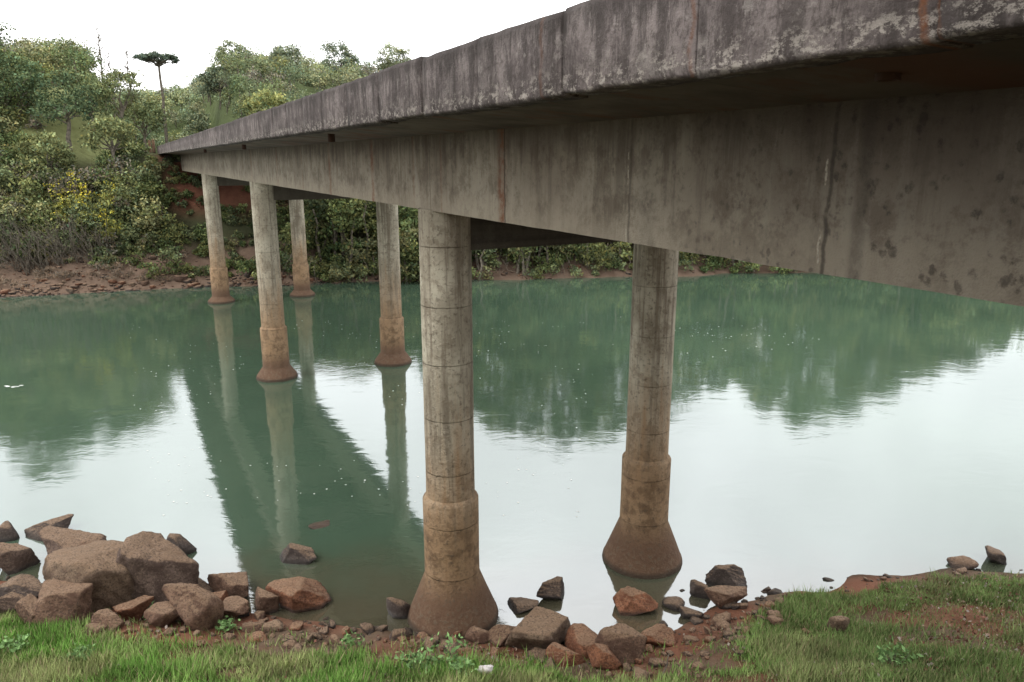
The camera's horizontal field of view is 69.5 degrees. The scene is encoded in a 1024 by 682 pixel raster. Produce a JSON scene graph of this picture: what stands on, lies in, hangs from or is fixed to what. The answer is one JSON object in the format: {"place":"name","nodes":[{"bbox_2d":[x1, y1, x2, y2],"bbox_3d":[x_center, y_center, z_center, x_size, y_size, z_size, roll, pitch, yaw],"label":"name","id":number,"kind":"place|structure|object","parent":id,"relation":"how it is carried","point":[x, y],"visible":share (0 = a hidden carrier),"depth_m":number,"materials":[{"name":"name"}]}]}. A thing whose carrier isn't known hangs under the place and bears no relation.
{"place":"outdoors","nodes":[
{"label":"outdoors","id":0,"kind":"place"},
{"bbox_2d":[0,0,587,91],"label":"sky","id":1,"kind":"structure","parent":0,"point":[191,30],"materials":[{"name":"white"}]},
{"bbox_2d":[0,273,1023,644],"bbox_3d":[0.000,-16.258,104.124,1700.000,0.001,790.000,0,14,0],"label":"river water","id":2,"kind":"structure","parent":0,"point":[876,429],"depth_m":25.01,"materials":[{"name":"green liquid"}]},
{"bbox_2d":[0,521,19,541],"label":"boulder","id":3,"kind":"object","parent":2,"relation":"in","point":[8,532],"visible":0.91,"depth_m":17.90,"materials":[{"name":"stone"}]},
{"bbox_2d":[24,514,73,540],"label":"boulder","id":4,"kind":"object","parent":2,"relation":"in","point":[32,532],"visible":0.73,"depth_m":18.21,"materials":[{"name":"brown stone"}]},
{"bbox_2d":[79,540,99,545],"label":"boulder","id":5,"kind":"object","parent":2,"relation":"in","point":[83,542],"visible":0.02,"depth_m":16.87,"materials":[{"name":"brown stone"}]},
{"bbox_2d":[166,533,196,554],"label":"boulder","id":6,"kind":"object","parent":2,"relation":"in","point":[185,545],"visible":0.48,"depth_m":17.27,"materials":[{"name":"stone"}]},
{"bbox_2d":[280,543,316,564],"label":"boulder","id":7,"kind":"object","parent":2,"relation":"in","point":[292,553],"visible":1,"depth_m":16.96,"materials":[{"name":"stone"}]},
{"bbox_2d":[308,520,329,528],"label":"boulder","id":8,"kind":"object","parent":2,"relation":"in","point":[320,524],"visible":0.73,"depth_m":18.69,"materials":[{"name":"brown stone"}]},
{"bbox_2d":[5,326,806,516],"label":"foam specks","id":9,"kind":"object","parent":2,"relation":"on","point":[353,460],"visible":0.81,"depth_m":25.56,"materials":[{"name":"white liquid"}]},
{"bbox_2d":[507,597,538,614],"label":"boulder","id":10,"kind":"object","parent":2,"relation":"in","point":[518,605],"visible":1,"depth_m":15.19,"materials":[{"name":"brown stone"}]},
{"bbox_2d":[536,576,564,599],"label":"boulder","id":11,"kind":"object","parent":2,"relation":"in","point":[553,588],"visible":0.99,"depth_m":15.48,"materials":[{"name":"brown stone"}]},
{"bbox_2d":[613,586,657,615],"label":"boulder","id":12,"kind":"object","parent":2,"relation":"in","point":[629,601],"visible":0.99,"depth_m":15.01,"materials":[{"name":"brown stone"}]},
{"bbox_2d":[662,596,684,611],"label":"boulder","id":13,"kind":"object","parent":2,"relation":"on","point":[673,603],"visible":0.96,"depth_m":15.26,"materials":[{"name":"stone"}]},
{"bbox_2d":[0,71,1023,681],"bbox_3d":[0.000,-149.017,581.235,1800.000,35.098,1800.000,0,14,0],"label":"ground","id":14,"kind":"structure","parent":0,"point":[232,197],"depth_m":50.52,"materials":[{"name":"soil"}]},
{"bbox_2d":[0,19,16,72],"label":"broadleaf tree","id":15,"kind":"object","parent":14,"relation":"on","point":[2,30],"visible":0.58,"depth_m":60.87,"materials":[{"name":"green plant"}]},
{"bbox_2d":[0,592,23,615],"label":"boulder","id":16,"kind":"object","parent":14,"relation":"on","point":[10,600],"visible":0.69,"depth_m":14.27,"materials":[{"name":"brown stone"}]},
{"bbox_2d":[0,633,33,653],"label":"leafy weed","id":17,"kind":"object","parent":14,"relation":"on","point":[18,643],"visible":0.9,"depth_m":12.66,"materials":[{"name":"green plant"}]},
{"bbox_2d":[0,542,40,574],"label":"boulder","id":18,"kind":"object","parent":14,"relation":"on","point":[15,558],"visible":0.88,"depth_m":16.53,"materials":[{"name":"brown stone"}]},
{"bbox_2d":[0,574,41,598],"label":"boulder","id":19,"kind":"object","parent":14,"relation":"on","point":[24,585],"visible":0.47,"depth_m":14.75,"materials":[{"name":"brown stone"}]},
{"bbox_2d":[15,593,36,626],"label":"boulder","id":20,"kind":"object","parent":14,"relation":"on","point":[25,607],"visible":0.48,"depth_m":13.88,"materials":[{"name":"brown stone"}]},
{"bbox_2d":[0,53,54,121],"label":"broadleaf tree","id":21,"kind":"object","parent":14,"relation":"on","point":[30,79],"visible":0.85,"depth_m":59.17,"materials":[{"name":"green plant"}]},
{"bbox_2d":[13,129,77,190],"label":"broadleaf tree","id":22,"kind":"object","parent":14,"relation":"on","point":[49,142],"visible":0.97,"depth_m":55.74,"materials":[{"name":"green plant"}]},
{"bbox_2d":[32,579,92,625],"bbox_3d":[-8.835,5.117,14.209,1.339,0.860,0.975,6,15,22],"label":"boulder","id":23,"kind":"object","parent":14,"relation":"on","point":[57,598],"visible":0.79,"depth_m":13.95,"materials":[{"name":"brown stone"}]},
{"bbox_2d":[25,65,103,149],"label":"broadleaf tree","id":24,"kind":"object","parent":14,"relation":"on","point":[59,109],"visible":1,"depth_m":58.71,"materials":[{"name":"green plant"}]},
{"bbox_2d":[39,525,106,553],"bbox_3d":[-10.248,4.859,17.110,1.489,0.909,0.992,0,14,0],"label":"boulder","id":25,"kind":"object","parent":14,"relation":"on","point":[53,538],"visible":0.54,"depth_m":17.02,"materials":[{"name":"brown stone"}]},
{"bbox_2d":[62,643,95,661],"bbox_3d":[-7.412,5.353,12.597,0.462,0.373,0.546,11,18,38],"label":"leafy weed","id":26,"kind":"object","parent":14,"relation":"on","point":[83,648],"visible":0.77,"depth_m":12.58,"materials":[{"name":"green plant"}]},
{"bbox_2d":[43,170,121,238],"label":"yellow flowering shrub","id":27,"kind":"object","parent":14,"relation":"on","point":[68,201],"visible":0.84,"depth_m":54.47,"materials":[{"name":"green plant"}]},
{"bbox_2d":[42,540,133,611],"bbox_3d":[-8.625,4.969,15.359,2.175,1.656,2.066,0,14,0],"label":"boulder","id":28,"kind":"object","parent":14,"relation":"on","point":[102,571],"visible":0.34,"depth_m":14.72,"materials":[{"name":"brown stone"}]},
{"bbox_2d":[55,65,121,136],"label":"broadleaf tree","id":29,"kind":"object","parent":14,"relation":"on","point":[106,92],"visible":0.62,"depth_m":62.54,"materials":[{"name":"green plant"}]},
{"bbox_2d":[0,239,188,289],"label":"dry creepers","id":30,"kind":"object","parent":14,"relation":"on","point":[67,272],"visible":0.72,"depth_m":53.15,"materials":[{"name":"grey plant"}]},
{"bbox_2d":[88,21,110,105],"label":"bare tree","id":31,"kind":"object","parent":14,"relation":"on","point":[99,49],"visible":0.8,"depth_m":78.83,"materials":[{"name":"grey plant"}]},
{"bbox_2d":[91,608,123,632],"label":"boulder","id":32,"kind":"object","parent":14,"relation":"on","point":[110,618],"visible":0.84,"depth_m":13.72,"materials":[{"name":"brown stone"}]},
{"bbox_2d":[101,48,115,120],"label":"bare tree","id":33,"kind":"object","parent":14,"relation":"on","point":[108,64],"visible":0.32,"depth_m":80.99,"materials":[{"name":"grey plant"}]},
{"bbox_2d":[77,114,142,170],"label":"broadleaf tree","id":34,"kind":"object","parent":14,"relation":"on","point":[105,126],"visible":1,"depth_m":58.43,"materials":[{"name":"green plant"}]},
{"bbox_2d":[88,66,146,122],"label":"broadleaf tree","id":35,"kind":"object","parent":14,"relation":"on","point":[115,74],"visible":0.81,"depth_m":70.39,"materials":[{"name":"green plant"}]},
{"bbox_2d":[120,44,142,146],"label":"bare tree","id":36,"kind":"object","parent":14,"relation":"on","point":[127,68],"visible":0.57,"depth_m":86.74,"materials":[{"name":"grey plant"}]},
{"bbox_2d":[112,595,153,620],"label":"boulder","id":37,"kind":"object","parent":14,"relation":"on","point":[136,608],"visible":0.91,"depth_m":14.26,"materials":[{"name":"brown stone"}]},
{"bbox_2d":[116,99,167,152],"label":"broadleaf tree","id":38,"kind":"object","parent":14,"relation":"on","point":[151,118],"visible":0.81,"depth_m":76.35,"materials":[{"name":"green plant"}]},
{"bbox_2d":[151,139,155,152],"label":"guard post","id":39,"kind":"object","parent":14,"relation":"on","point":[153,146],"visible":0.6,"depth_m":62.15,"materials":[{"name":"concrete"}]},
{"bbox_2d":[132,49,179,142],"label":"araucaria tree","id":40,"kind":"object","parent":14,"relation":"on","point":[153,57],"visible":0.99,"depth_m":111.09,"materials":[{"name":"green plant"}]},
{"bbox_2d":[116,531,199,607],"bbox_3d":[-7.533,4.993,15.423,1.764,1.833,1.271,9,16,32],"label":"boulder","id":41,"kind":"object","parent":14,"relation":"on","point":[153,563],"visible":0.68,"depth_m":15.06,"materials":[{"name":"brown stone"}]},
{"bbox_2d":[143,601,179,627],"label":"boulder","id":42,"kind":"object","parent":14,"relation":"on","point":[160,614],"visible":0.93,"depth_m":14.03,"materials":[{"name":"brown stone"}]},
{"bbox_2d":[162,583,223,631],"bbox_3d":[-6.255,5.234,14.312,1.207,1.023,0.740,3,14,13],"label":"boulder","id":43,"kind":"object","parent":14,"relation":"on","point":[196,606],"visible":0.91,"depth_m":14.12,"materials":[{"name":"brown stone"}]},
{"bbox_2d":[0,32,392,152],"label":"hillside forest","id":44,"kind":"object","parent":14,"relation":"on","point":[59,53],"visible":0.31,"depth_m":114.03,"materials":[{"name":"green plant"}]},
{"bbox_2d":[182,112,210,135],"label":"broadleaf tree","id":45,"kind":"object","parent":14,"relation":"on","point":[198,123],"visible":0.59,"depth_m":124.02,"materials":[{"name":"green plant"}]},
{"bbox_2d":[198,578,213,591],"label":"boulder","id":46,"kind":"object","parent":14,"relation":"on","point":[203,584],"visible":0.08,"depth_m":15.62,"materials":[{"name":"brown stone"}]},
{"bbox_2d":[0,48,417,280],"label":"riverbank shrubs","id":47,"kind":"object","parent":14,"relation":"on","point":[135,183],"visible":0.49,"depth_m":55.72,"materials":[{"name":"green plant"}]},
{"bbox_2d":[195,64,232,108],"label":"broadleaf tree","id":48,"kind":"object","parent":14,"relation":"on","point":[209,78],"visible":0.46,"depth_m":112.98,"materials":[{"name":"green plant"}]},
{"bbox_2d":[212,590,228,600],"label":"boulder","id":49,"kind":"object","parent":14,"relation":"on","point":[222,595],"visible":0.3,"depth_m":15.23,"materials":[{"name":"brown stone"}]},
{"bbox_2d":[207,572,248,597],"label":"boulder","id":50,"kind":"object","parent":14,"relation":"on","point":[234,583],"visible":0.84,"depth_m":15.50,"materials":[{"name":"brown stone"}]},
{"bbox_2d":[215,615,241,633],"bbox_3d":[-5.479,5.451,14.239,0.440,0.322,0.480,-10,17,-35],"label":"leafy weed","id":51,"kind":"object","parent":14,"relation":"on","point":[223,624],"visible":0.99,"depth_m":14.18,"materials":[{"name":"green plant"}]},
{"bbox_2d":[210,39,253,66],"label":"broadleaf tree","id":52,"kind":"object","parent":14,"relation":"on","point":[236,45],"visible":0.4,"depth_m":130.61,"materials":[{"name":"green plant"}]},
{"bbox_2d":[223,596,249,617],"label":"boulder","id":53,"kind":"object","parent":14,"relation":"on","point":[236,605],"visible":0.77,"depth_m":14.72,"materials":[{"name":"brown stone"}]},
{"bbox_2d":[238,88,288,115],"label":"broadleaf tree","id":54,"kind":"object","parent":14,"relation":"on","point":[275,99],"visible":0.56,"depth_m":89.95,"materials":[{"name":"green plant"}]},
{"bbox_2d":[254,587,278,613],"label":"boulder","id":55,"kind":"object","parent":14,"relation":"on","point":[266,601],"visible":0.84,"depth_m":15.00,"materials":[{"name":"brown stone"}]},
{"bbox_2d":[268,43,302,80],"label":"broadleaf tree","id":56,"kind":"object","parent":14,"relation":"on","point":[282,53],"visible":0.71,"depth_m":132.59,"materials":[{"name":"green plant"}]},
{"bbox_2d":[265,576,331,612],"bbox_3d":[-4.457,5.290,15.449,1.161,0.711,0.968,11,17,37],"label":"boulder","id":57,"kind":"object","parent":14,"relation":"on","point":[297,594],"visible":0.98,"depth_m":15.16,"materials":[{"name":"brown stone"}]},
{"bbox_2d":[318,39,360,74],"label":"broadleaf tree","id":58,"kind":"object","parent":14,"relation":"on","point":[346,54],"visible":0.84,"depth_m":135.48,"materials":[{"name":"green plant"}]},
{"bbox_2d":[340,629,364,647],"bbox_3d":[-2.988,5.567,13.724,0.465,0.382,0.530,0,14,0],"label":"leafy weed","id":59,"kind":"object","parent":14,"relation":"on","point":[349,639],"visible":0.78,"depth_m":13.67,"materials":[{"name":"green plant"}]},
{"bbox_2d":[0,252,775,297],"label":"bank rocks","id":60,"kind":"object","parent":14,"relation":"on","point":[72,289],"visible":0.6,"depth_m":52.89,"materials":[{"name":"brown stone"}]},
{"bbox_2d":[371,42,411,69],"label":"broadleaf tree","id":61,"kind":"object","parent":14,"relation":"on","point":[398,57],"visible":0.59,"depth_m":130.93,"materials":[{"name":"green plant"}]},
{"bbox_2d":[386,597,410,618],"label":"boulder","id":62,"kind":"object","parent":14,"relation":"on","point":[398,608],"visible":0.91,"depth_m":14.88,"materials":[{"name":"grey stone"}]},
{"bbox_2d":[394,647,438,672],"bbox_3d":[-1.575,5.359,12.311,0.531,0.473,0.742,-12,18,-41],"label":"leafy weed","id":63,"kind":"object","parent":14,"relation":"on","point":[419,654],"visible":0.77,"depth_m":12.36,"materials":[{"name":"green plant"}]},
{"bbox_2d":[420,632,472,669],"bbox_3d":[-1.122,5.345,12.660,0.824,0.510,0.797,6,15,23],"label":"leafy weed","id":64,"kind":"object","parent":14,"relation":"on","point":[453,650],"visible":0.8,"depth_m":12.65,"materials":[{"name":"green plant"}]},
{"bbox_2d":[448,655,477,678],"bbox_3d":[-0.828,5.367,12.180,0.538,0.439,0.629,0,14,0],"label":"leafy weed","id":65,"kind":"object","parent":14,"relation":"on","point":[458,663],"visible":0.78,"depth_m":12.16,"materials":[{"name":"green plant"}]},
{"bbox_2d":[465,626,489,643],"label":"boulder","id":66,"kind":"object","parent":14,"relation":"on","point":[474,634],"visible":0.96,"depth_m":14.03,"materials":[{"name":"brown stone"}]},
{"bbox_2d":[488,624,515,646],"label":"boulder","id":67,"kind":"object","parent":14,"relation":"on","point":[497,631],"visible":0.66,"depth_m":13.97,"materials":[{"name":"brown stone"}]},
{"bbox_2d":[0,566,1023,681],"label":"grass","id":68,"kind":"structure","parent":14,"relation":"on","point":[345,667],"depth_m":12.58,"materials":[{"name":"green plant"}]},
{"bbox_2d":[477,664,493,674],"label":"crumpled paper litter","id":69,"kind":"object","parent":68,"relation":"on","point":[486,667],"visible":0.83,"depth_m":12.21,"materials":[{"name":"white paper"}]},
{"bbox_2d":[5,567,1023,681],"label":"shore rubble","id":70,"kind":"object","parent":14,"relation":"on","point":[719,620],"visible":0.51,"depth_m":13.97,"materials":[{"name":"brown stone"}]},
{"bbox_2d":[235,198,796,283],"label":"riverside trees","id":71,"kind":"object","parent":14,"relation":"on","point":[330,216],"visible":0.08,"depth_m":57.09,"materials":[{"name":"green plant"}]},
{"bbox_2d":[16,575,1023,681],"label":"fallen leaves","id":72,"kind":"object","parent":14,"relation":"on","point":[941,635],"visible":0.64,"depth_m":13.52,"materials":[{"name":"brown plant"}]},
{"bbox_2d":[504,606,570,648],"bbox_3d":[0.451,5.542,14.048,1.019,0.682,1.251,8,16,29],"label":"boulder","id":73,"kind":"object","parent":14,"relation":"on","point":[539,627],"visible":0.88,"depth_m":13.74,"materials":[{"name":"brown stone"}]},
{"bbox_2d":[545,642,585,666],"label":"boulder","id":74,"kind":"object","parent":14,"relation":"on","point":[559,652],"visible":0.94,"depth_m":13.15,"materials":[{"name":"brown stone"}]},
{"bbox_2d":[565,623,597,659],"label":"boulder","id":75,"kind":"object","parent":14,"relation":"on","point":[580,638],"visible":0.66,"depth_m":13.56,"materials":[{"name":"brown stone"}]},
{"bbox_2d":[157,0,1023,639],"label":"concrete road bridge","id":76,"kind":"structure","parent":14,"relation":"on","point":[875,140],"depth_m":6.90,"materials":[{"name":"concrete"}]},
{"bbox_2d":[586,643,622,669],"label":"boulder","id":77,"kind":"object","parent":14,"relation":"on","point":[601,655],"visible":0.96,"depth_m":12.74,"materials":[{"name":"brown stone"}]},
{"bbox_2d":[595,623,646,664],"bbox_3d":[1.964,5.509,13.191,0.878,0.757,0.670,-9,16,-33],"label":"boulder","id":78,"kind":"object","parent":14,"relation":"on","point":[623,642],"visible":0.73,"depth_m":13.02,"materials":[{"name":"brown stone"}]},
{"bbox_2d":[641,624,675,646],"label":"boulder","id":79,"kind":"object","parent":14,"relation":"on","point":[660,634],"visible":0.78,"depth_m":13.91,"materials":[{"name":"brown stone"}]},
{"bbox_2d":[679,606,703,618],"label":"boulder","id":80,"kind":"object","parent":14,"relation":"on","point":[686,612],"visible":0.9,"depth_m":14.89,"materials":[{"name":"brown stone"}]},
{"bbox_2d":[689,579,708,598],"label":"boulder","id":81,"kind":"object","parent":14,"relation":"on","point":[697,588],"visible":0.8,"depth_m":15.62,"materials":[{"name":"brown stone"}]},
{"bbox_2d":[705,564,746,586],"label":"boulder","id":82,"kind":"object","parent":14,"relation":"on","point":[730,574],"visible":0.81,"depth_m":15.99,"materials":[{"name":"brown stone"}]},
{"bbox_2d":[704,585,747,607],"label":"boulder","id":83,"kind":"object","parent":14,"relation":"on","point":[720,596],"visible":0.92,"depth_m":15.15,"materials":[{"name":"brown stone"}]},
{"bbox_2d":[767,588,782,594],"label":"boulder","id":84,"kind":"object","parent":14,"relation":"on","point":[773,591],"visible":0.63,"depth_m":15.76,"materials":[{"name":"grey stone"}]},
{"bbox_2d":[822,577,833,581],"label":"boulder","id":85,"kind":"object","parent":14,"relation":"on","point":[828,579],"visible":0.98,"depth_m":16.26,"materials":[{"name":"stone"}]},
{"bbox_2d":[827,615,849,631],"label":"boulder","id":86,"kind":"object","parent":14,"relation":"on","point":[839,622],"visible":0.88,"depth_m":13.57,"materials":[{"name":"brown stone"}]},
{"bbox_2d":[876,636,923,665],"bbox_3d":[6.022,4.973,11.603,0.641,0.374,0.548,-6,15,-23],"label":"leafy weed","id":87,"kind":"object","parent":14,"relation":"on","point":[881,651],"visible":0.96,"depth_m":11.63,"materials":[{"name":"green plant"}]},
{"bbox_2d":[946,555,978,569],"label":"boulder","id":88,"kind":"object","parent":14,"relation":"on","point":[957,562],"visible":0.88,"depth_m":16.77,"materials":[{"name":"brown stone"}]},
{"bbox_2d":[985,545,1006,564],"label":"boulder","id":89,"kind":"object","parent":14,"relation":"on","point":[995,555],"visible":0.97,"depth_m":16.87,"materials":[{"name":"brown stone"}]}
]}

